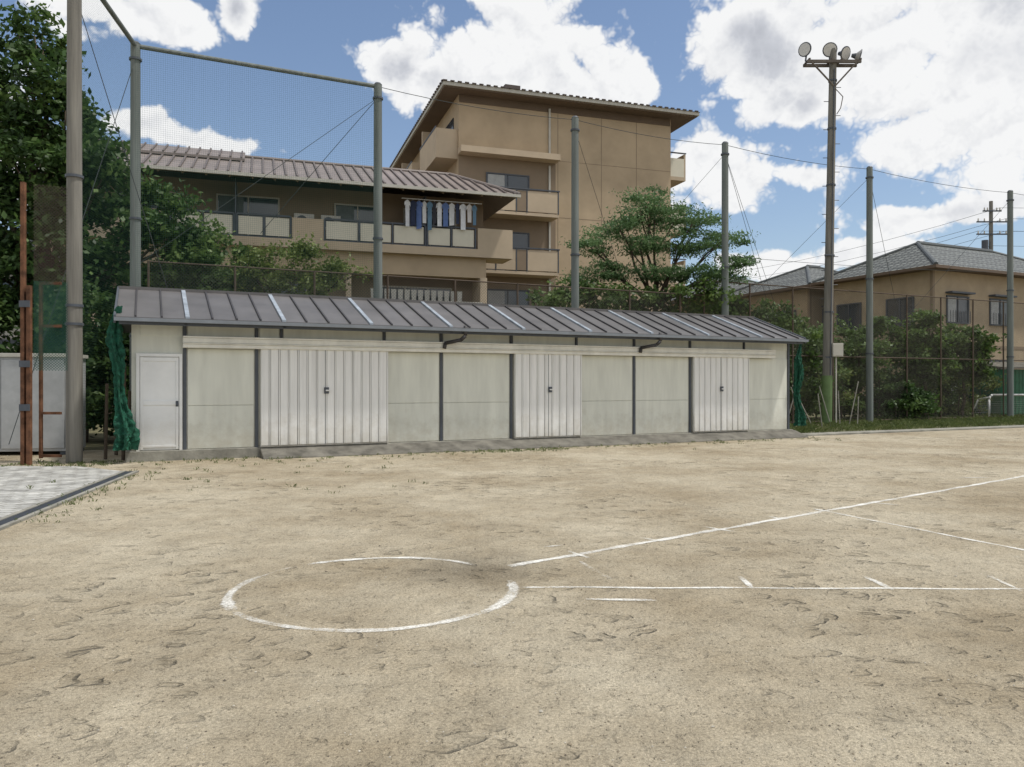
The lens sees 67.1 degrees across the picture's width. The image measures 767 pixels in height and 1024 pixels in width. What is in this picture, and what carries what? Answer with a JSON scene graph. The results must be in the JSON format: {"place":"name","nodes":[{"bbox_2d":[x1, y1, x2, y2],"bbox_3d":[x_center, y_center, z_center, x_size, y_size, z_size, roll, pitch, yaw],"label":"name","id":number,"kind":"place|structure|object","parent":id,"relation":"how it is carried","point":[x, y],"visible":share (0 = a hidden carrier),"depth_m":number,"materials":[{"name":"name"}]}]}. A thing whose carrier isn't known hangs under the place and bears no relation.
{"place":"outdoors","nodes":[
{"label":"outdoors","id":0,"kind":"place"},
{"bbox_2d":[0,466,119,517],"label":"pavement","id":1,"kind":"structure","parent":0,"point":[16,494],"depth_m":11.79,"materials":[{"name":"grey concrete"}]},
{"bbox_2d":[129,40,141,390],"bbox_3d":[-8.980,-3.225,18.425,0.280,9.850,0.280,0,0,0],"label":"net pole","id":2,"kind":"object","parent":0,"point":[132,217],"visible":0.64,"depth_m":18.34,"materials":[{"name":"grey metal"}]},
{"bbox_2d":[100,0,374,87],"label":"net top rail","id":3,"kind":"object","parent":2,"relation":"attached to","point":[105,3],"visible":1,"depth_m":19.25,"materials":[{"name":"grey metal"}]},
{"bbox_2d":[82,0,131,434],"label":"green netting","id":4,"kind":"object","parent":3,"relation":"attached to","point":[128,139],"visible":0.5,"depth_m":15.86,"materials":[{"name":"teal fabric"}]},
{"bbox_2d":[135,46,378,297],"bbox_3d":[-6.249,-3.500,19.561,5.910,9.000,0.001,0,0,-25],"label":"green netting","id":5,"kind":"object","parent":3,"relation":"attached to","point":[248,178],"visible":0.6,"depth_m":19.24,"materials":[{"name":"teal fabric"}]},
{"bbox_2d":[374,82,382,297],"bbox_3d":[-3.636,-3.225,20.950,0.280,9.850,0.280,0,0,0],"label":"net pole","id":6,"kind":"object","parent":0,"point":[378,196],"visible":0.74,"depth_m":20.85,"materials":[{"name":"grey metal"}]},
{"bbox_2d":[0,413,1018,452],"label":"soil verge ground","id":7,"kind":"structure","parent":0,"point":[96,442],"depth_m":21.40,"materials":[{"name":"brown soil"}]},
{"bbox_2d":[0,240,64,352],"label":"neighbour house","id":8,"kind":"structure","parent":7,"relation":"on","point":[11,340],"depth_m":28.02,"materials":[{"name":"stone"}]},
{"bbox_2d":[0,259,129,442],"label":"hedge","id":9,"kind":"object","parent":7,"relation":"on","point":[9,309],"visible":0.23,"depth_m":19.33,"materials":[{"name":"green plant"}]},
{"bbox_2d":[0,0,223,311],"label":"broadleaf tree","id":10,"kind":"object","parent":7,"relation":"on","point":[31,135],"visible":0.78,"depth_m":20.44,"materials":[{"name":"green plant"}]},
{"bbox_2d":[115,209,272,292],"bbox_3d":[-8.858,-1.517,21.593,4.746,6.274,3.380,0,0,0],"label":"camphor tree","id":11,"kind":"object","parent":7,"relation":"on","point":[217,258],"visible":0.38,"depth_m":21.10,"materials":[{"name":"green plant"}]},
{"bbox_2d":[35,175,485,422],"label":"walls","id":12,"kind":"structure","parent":7,"relation":"on","point":[442,267],"depth_m":32.12,"materials":[{"name":"beige paint"}]},
{"bbox_2d":[1,139,520,221],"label":"roof","id":13,"kind":"structure","parent":12,"relation":"on","point":[494,198],"depth_m":32.24,"materials":[{"name":"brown metal"}]},
{"bbox_2d":[119,189,455,300],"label":"windows","id":14,"kind":"structure","parent":12,"relation":"attached to","point":[267,204],"depth_m":31.66,"materials":[{"name":"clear glass"}]},
{"bbox_2d":[90,272,486,323],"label":"balcony","id":15,"kind":"structure","parent":12,"relation":"attached to","point":[476,288],"depth_m":32.57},
{"bbox_2d":[87,178,512,263],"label":"balcony","id":16,"kind":"structure","parent":12,"relation":"attached to","point":[494,246],"depth_m":31.25,"materials":[{"name":"stone"}]},
{"bbox_2d":[294,213,340,229],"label":"air conditioner units","id":17,"kind":"object","parent":16,"relation":"on","point":[300,215],"visible":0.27,"depth_m":31.17,"materials":[{"name":"metal"}]},
{"bbox_2d":[402,198,480,229],"bbox_3d":[-2.892,-6.963,32.086,3.400,1.279,0.193,0,0,-18],"label":"hanging laundry","id":18,"kind":"object","parent":16,"relation":"hanging from","point":[417,210],"visible":1,"depth_m":32.00,"materials":[{"name":"fabric"}]},
{"bbox_2d":[224,231,383,295],"bbox_3d":[-5.877,-1.318,21.536,4.355,5.861,2.645,0,0,0],"label":"young tree","id":19,"kind":"object","parent":7,"relation":"on","point":[303,250],"visible":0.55,"depth_m":21.47,"materials":[{"name":"green plant"}]},
{"bbox_2d":[147,260,702,313],"bbox_3d":[-1.207,-0.750,22.490,17.030,4.500,0.070,0,0,-25],"label":"chain link fence","id":20,"kind":"object","parent":7,"relation":"on","point":[388,283],"visible":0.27,"depth_m":21.80,"materials":[{"name":"grey metal"}]},
{"bbox_2d":[113,286,808,461],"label":"storage shed","id":21,"kind":"structure","parent":7,"relation":"on","point":[223,374],"depth_m":17.38,"materials":[{"name":"stone"}]},
{"bbox_2d":[105,306,139,450],"bbox_3d":[-7.298,-0.100,14.533,0.479,2.729,0.502,0,0,21],"label":"bundled net","id":22,"kind":"object","parent":21,"relation":"attached to","point":[126,433],"visible":0.99,"depth_m":14.42,"materials":[{"name":"green fabric"}]},
{"bbox_2d":[136,353,181,450],"bbox_3d":[-6.827,0.360,14.962,0.815,1.880,0.097,0,0,-25],"label":"entry door","id":23,"kind":"structure","parent":21,"relation":"in","point":[158,376],"depth_m":14.98,"materials":[{"name":"metal"}]},
{"bbox_2d":[260,349,387,446],"bbox_3d":[-3.904,0.277,16.272,2.660,2.035,0.150,0,0,-25],"label":"shed door","id":24,"kind":"structure","parent":21,"relation":"in","point":[308,397],"depth_m":16.22,"materials":[{"name":"white metal"}]},
{"bbox_2d":[514,354,581,438],"bbox_3d":[0.888,0.277,18.536,1.800,2.035,0.150,0,0,-25],"label":"shed door","id":25,"kind":"structure","parent":21,"relation":"in","point":[547,387],"depth_m":18.50,"materials":[{"name":"white metal"}]},
{"bbox_2d":[693,357,748,432],"bbox_3d":[5.649,0.277,20.784,1.870,2.035,0.150,0,0,-25],"label":"door","id":26,"kind":"structure","parent":21,"relation":"in","point":[720,384],"depth_m":20.74,"materials":[{"name":"white metal"}]},
{"bbox_2d":[792,344,806,425],"bbox_3d":[8.206,0.025,21.997,0.387,2.379,0.431,0,0,40],"label":"bundled net","id":27,"kind":"object","parent":21,"relation":"attached to","point":[800,415],"visible":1,"depth_m":21.92,"materials":[{"name":"green fabric"}]},
{"bbox_2d":[570,116,579,307],"bbox_3d":[1.924,-3.225,23.576,0.280,9.850,0.280,0,0,0],"label":"net pole","id":28,"kind":"object","parent":7,"relation":"on","point":[574,131],"visible":0.74,"depth_m":23.48,"materials":[{"name":"metal"}]},
{"bbox_2d":[9,16,1021,443],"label":"guy wires","id":29,"kind":"object","parent":28,"relation":"attached to","point":[483,108],"visible":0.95,"depth_m":22.27,"materials":[{"name":"grey metal"}]},
{"bbox_2d":[525,274,741,314],"bbox_3d":[4.134,-1.085,26.233,7.418,5.180,3.008,0,0,0],"label":"background shrub","id":30,"kind":"object","parent":7,"relation":"on","point":[713,293],"visible":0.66,"depth_m":25.86,"materials":[{"name":"green plant"}]},
{"bbox_2d":[550,183,761,310],"bbox_3d":[4.854,-2.673,26.926,7.832,8.602,3.918,0,0,0],"label":"mimosa tree","id":31,"kind":"object","parent":7,"relation":"on","point":[652,212],"visible":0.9,"depth_m":26.60,"materials":[{"name":"green plant"}]},
{"bbox_2d":[721,141,728,314],"bbox_3d":[7.187,-3.225,26.062,0.280,9.850,0.280,0,0,0],"label":"net pole","id":32,"kind":"object","parent":7,"relation":"on","point":[725,252],"visible":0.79,"depth_m":25.96,"materials":[{"name":"metal"}]},
{"bbox_2d":[693,292,835,420],"bbox_3d":[9.351,-0.734,28.915,6.128,5.264,3.446,0,0,-14],"label":"laurel bush","id":33,"kind":"object","parent":7,"relation":"on","point":[812,338],"visible":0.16,"depth_m":28.44,"materials":[{"name":"green plant"}]},
{"bbox_2d":[790,381,858,426],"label":"leaning poles","id":34,"kind":"object","parent":7,"relation":"on","point":[826,409],"visible":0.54,"depth_m":26.67,"materials":[{"name":"wood"}]},
{"bbox_2d":[798,42,862,425],"bbox_3d":[11.320,-5.190,27.395,2.227,13.786,0.501,0,0,0],"label":"floodlight pole","id":35,"kind":"object","parent":7,"relation":"on","point":[831,349],"visible":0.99,"depth_m":27.28,"materials":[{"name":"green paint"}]},
{"bbox_2d":[790,313,903,419],"bbox_3d":[13.323,-0.566,31.770,7.759,4.641,3.455,0,0,-29],"label":"laurel bush","id":36,"kind":"object","parent":7,"relation":"on","point":[820,327],"visible":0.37,"depth_m":31.60,"materials":[{"name":"green plant"}]},
{"bbox_2d":[703,280,1023,423],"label":"chain link fence","id":37,"kind":"object","parent":7,"relation":"on","point":[906,346],"visible":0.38,"depth_m":30.33,"materials":[{"name":"grey"}]},
{"bbox_2d":[865,166,873,421],"bbox_3d":[13.426,-3.225,29.009,0.280,9.850,0.280,0,0,0],"label":"net pole","id":38,"kind":"object","parent":7,"relation":"on","point":[869,278],"visible":0.94,"depth_m":28.91,"materials":[{"name":"metal"}]},
{"bbox_2d":[807,359,980,416],"bbox_3d":[21.243,0.070,37.363,19.508,3.910,4.149,0,0,-31],"label":"hedge","id":39,"kind":"object","parent":7,"relation":"on","point":[954,401],"visible":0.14,"depth_m":34.50,"materials":[{"name":"green plant"}]},
{"bbox_2d":[790,365,1006,417],"bbox_3d":[16.555,0.222,32.467,13.390,2.768,2.385,0,0,-25],"label":"vine thicket","id":40,"kind":"object","parent":7,"relation":"on","point":[989,386],"visible":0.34,"depth_m":33.44,"materials":[{"name":"green plant"}]},
{"bbox_2d":[864,379,943,420],"bbox_3d":[15.700,0.783,30.725,2.854,1.901,2.460,0,0,-23],"label":"round bush","id":41,"kind":"object","parent":7,"relation":"on","point":[915,401],"visible":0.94,"depth_m":30.42,"materials":[{"name":"green plant"}]},
{"bbox_2d":[790,413,1023,432],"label":"verge grass","id":42,"kind":"structure","parent":7,"relation":"on","point":[943,422],"depth_m":26.97,"materials":[{"name":"green plant"}]},
{"bbox_2d":[888,304,962,417],"bbox_3d":[17.186,-0.845,32.199,2.952,4.909,2.538,0,0,0],"label":"loquat tree","id":43,"kind":"object","parent":7,"relation":"on","point":[922,328],"visible":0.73,"depth_m":31.84,"materials":[{"name":"green plant"}]},
{"bbox_2d":[833,270,1023,414],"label":"walls","id":44,"kind":"structure","parent":7,"relation":"on","point":[982,287],"depth_m":37.74,"materials":[{"name":"paint"}]},
{"bbox_2d":[836,296,913,344],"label":"side windows","id":45,"kind":"structure","parent":44,"relation":"attached to","point":[843,314],"depth_m":38.14,"materials":[{"name":"glass"}]},
{"bbox_2d":[811,241,1023,286],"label":"roof","id":46,"kind":"structure","parent":44,"relation":"on","point":[915,257],"depth_m":38.75,"materials":[{"name":"grey tile"}]},
{"bbox_2d":[945,291,1016,396],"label":"windows","id":47,"kind":"structure","parent":44,"relation":"attached to","point":[998,313],"depth_m":37.01,"materials":[{"name":"glass"}]},
{"bbox_2d":[931,323,1007,416],"bbox_3d":[19.267,-0.528,33.072,3.087,4.274,2.361,0,0,0],"label":"loquat tree","id":48,"kind":"object","parent":7,"relation":"on","point":[984,353],"visible":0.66,"depth_m":32.67,"materials":[{"name":"green plant"}]},
{"bbox_2d":[976,201,1006,249],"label":"utility pole","id":49,"kind":"object","parent":7,"relation":"on","point":[986,244],"visible":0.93,"depth_m":49.87,"materials":[{"name":"concrete"}]},
{"bbox_2d":[746,208,1023,278],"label":"power lines","id":50,"kind":"object","parent":49,"relation":"attached to","point":[903,246],"visible":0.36,"depth_m":53.69,"materials":[{"name":"metal"}]},
{"bbox_2d":[969,362,1023,413],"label":"green tool shed","id":51,"kind":"structure","parent":7,"relation":"on","point":[1018,381],"depth_m":35.66,"materials":[{"name":"metal"}]},
{"bbox_2d":[971,394,1023,415],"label":"soccer goal","id":52,"kind":"object","parent":7,"relation":"on","point":[989,397],"visible":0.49,"depth_m":34.30,"materials":[{"name":"white paint"}]},
{"bbox_2d":[1006,190,1013,416],"bbox_3d":[21.021,-3.225,32.596,0.280,9.850,0.280,0,0,0],"label":"net pole","id":53,"kind":"object","parent":7,"relation":"on","point":[1010,345],"visible":0.91,"depth_m":32.50,"materials":[{"name":"metal"}]},
{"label":"walls","id":54,"kind":"object","parent":7,"relation":"on","visible":0},
{"bbox_2d":[671,277,756,302],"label":"roof","id":55,"kind":"structure","parent":54,"relation":"on","point":[732,286],"depth_m":52.99,"materials":[{"name":"grey tile"}]},
{"bbox_2d":[0,428,1023,766],"bbox_3d":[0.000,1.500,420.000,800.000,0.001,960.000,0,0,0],"label":"ground","id":56,"kind":"structure","parent":0,"point":[118,548],"depth_m":5.11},
{"bbox_2d":[19,182,67,464],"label":"rusty gate","id":57,"kind":"structure","parent":56,"relation":"on","point":[25,361],"depth_m":14.21,"materials":[{"name":"brown metal"}]},
{"bbox_2d":[0,353,87,454],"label":"storage cabinet","id":58,"kind":"object","parent":56,"relation":"on","point":[54,400],"visible":0.5,"depth_m":16.15,"materials":[{"name":"grey metal"}]},
{"bbox_2d":[0,470,138,530],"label":"drain channel","id":59,"kind":"object","parent":56,"relation":"in","point":[7,521],"visible":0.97,"depth_m":9.72,"materials":[{"name":"concrete"}]},
{"bbox_2d":[65,0,83,462],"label":"net pole","id":60,"kind":"object","parent":56,"relation":"on","point":[74,176],"visible":0.91,"depth_m":14.56,"materials":[{"name":"grey metal"}]},
{"bbox_2d":[104,363,130,459],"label":"wooden stakes","id":61,"kind":"object","parent":56,"relation":"on","point":[106,424],"visible":0.49,"depth_m":15.28,"materials":[{"name":"brown wood"}]},
{"bbox_2d":[222,581,250,609],"bbox_3d":[-1.958,1.496,5.494,0.257,0.001,0.900,0,0,-9],"label":"chalk circle","id":62,"kind":"object","parent":56,"relation":"on","point":[233,590],"visible":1,"depth_m":5.38,"materials":[{"name":"white paint"}]},
{"bbox_2d":[235,612,469,631],"bbox_3d":[-1.032,1.496,4.872,1.747,0.001,0.562,0,0,0],"label":"chalk circle","id":63,"kind":"object","parent":56,"relation":"on","point":[401,628],"visible":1,"depth_m":4.74,"materials":[{"name":"white paint"}]},
{"bbox_2d":[317,557,463,562],"bbox_3d":[-0.987,1.496,6.508,1.494,0.001,0.421,0,0,0],"label":"chalk circle","id":64,"kind":"object","parent":56,"relation":"on","point":[380,557],"visible":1,"depth_m":6.60,"materials":[{"name":"white paint"}]},
{"bbox_2d":[1,437,840,522],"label":"weeds","id":65,"kind":"object","parent":56,"relation":"on","point":[100,462],"visible":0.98,"depth_m":14.50,"materials":[{"name":"green plant"}]},
{"bbox_2d":[477,582,517,614],"bbox_3d":[-0.051,1.495,5.429,0.281,0.001,0.988,0,0,14],"label":"chalk circle","id":66,"kind":"object","parent":56,"relation":"on","point":[499,603],"visible":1,"depth_m":5.32,"materials":[{"name":"white paint"}]},
{"bbox_2d":[0,471,1023,766],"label":"pebbles","id":67,"kind":"object","parent":56,"relation":"on","point":[524,651],"visible":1,"depth_m":4.09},
{"bbox_2d":[591,598,653,600],"bbox_3d":[0.750,1.494,5.349,0.502,0.001,0.128,0,0,5],"label":"chalk tick mark","id":68,"kind":"object","parent":56,"relation":"on","point":[620,599],"visible":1,"depth_m":5.34,"materials":[{"name":"white paint"}]},
{"bbox_2d":[511,476,1022,566],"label":"chalk foul line","id":69,"kind":"object","parent":56,"relation":"on","point":[617,546],"visible":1,"depth_m":8.03,"materials":[{"name":"white paint"}]},
{"bbox_2d":[527,586,1019,589],"bbox_3d":[2.615,1.496,5.644,5.171,0.001,0.122,0,0,1],"label":"chalk foul line","id":70,"kind":"object","parent":56,"relation":"on","point":[783,587],"visible":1,"depth_m":5.67,"materials":[{"name":"white paint"}]},
{"bbox_2d":[802,425,1023,435],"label":"concrete kerb","id":71,"kind":"structure","parent":56,"relation":"on","point":[905,430],"depth_m":23.90,"materials":[{"name":"grey concrete"}]},
{"bbox_2d":[817,509,1023,549],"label":"chalk running line","id":72,"kind":"object","parent":56,"relation":"on","point":[939,533],"visible":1,"depth_m":7.53,"materials":[{"name":"white paint"}]},
{"bbox_2d":[0,0,1023,285],"label":"sky","id":73,"kind":"structure","parent":0,"point":[935,94],"materials":[{"name":"blue"}]},
{"bbox_2d":[413,95,670,310],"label":"walls","id":74,"kind":"structure","parent":0,"point":[479,126],"depth_m":40.17,"materials":[{"name":"beige paint"}]},
{"bbox_2d":[458,144,560,305],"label":"front balconies","id":75,"kind":"structure","parent":74,"relation":"attached to","point":[526,217],"depth_m":38.51,"materials":[{"name":"beige concrete"}]},
{"bbox_2d":[402,118,685,289],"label":"side balconies","id":76,"kind":"structure","parent":74,"relation":"attached to","point":[438,149],"depth_m":39.52,"materials":[{"name":"beige concrete"}]},
{"bbox_2d":[389,79,699,168],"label":"roof","id":77,"kind":"structure","parent":74,"relation":"on","point":[433,113],"depth_m":39.68,"materials":[{"name":"tile"}]},
{"bbox_2d":[459,94,669,299],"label":"wall joints and downpipe","id":78,"kind":"object","parent":74,"relation":"attached to","point":[549,109],"visible":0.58,"depth_m":39.62,"materials":[{"name":"brown paint"}]},
{"bbox_2d":[740,289,823,409],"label":"walls","id":79,"kind":"structure","parent":0,"point":[805,304],"depth_m":43.08,"materials":[{"name":"paint"}]},
{"bbox_2d":[731,265,836,297],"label":"roof","id":80,"kind":"structure","parent":79,"relation":"on","point":[805,276],"depth_m":45.61,"materials":[{"name":"grey tile"}]}
]}

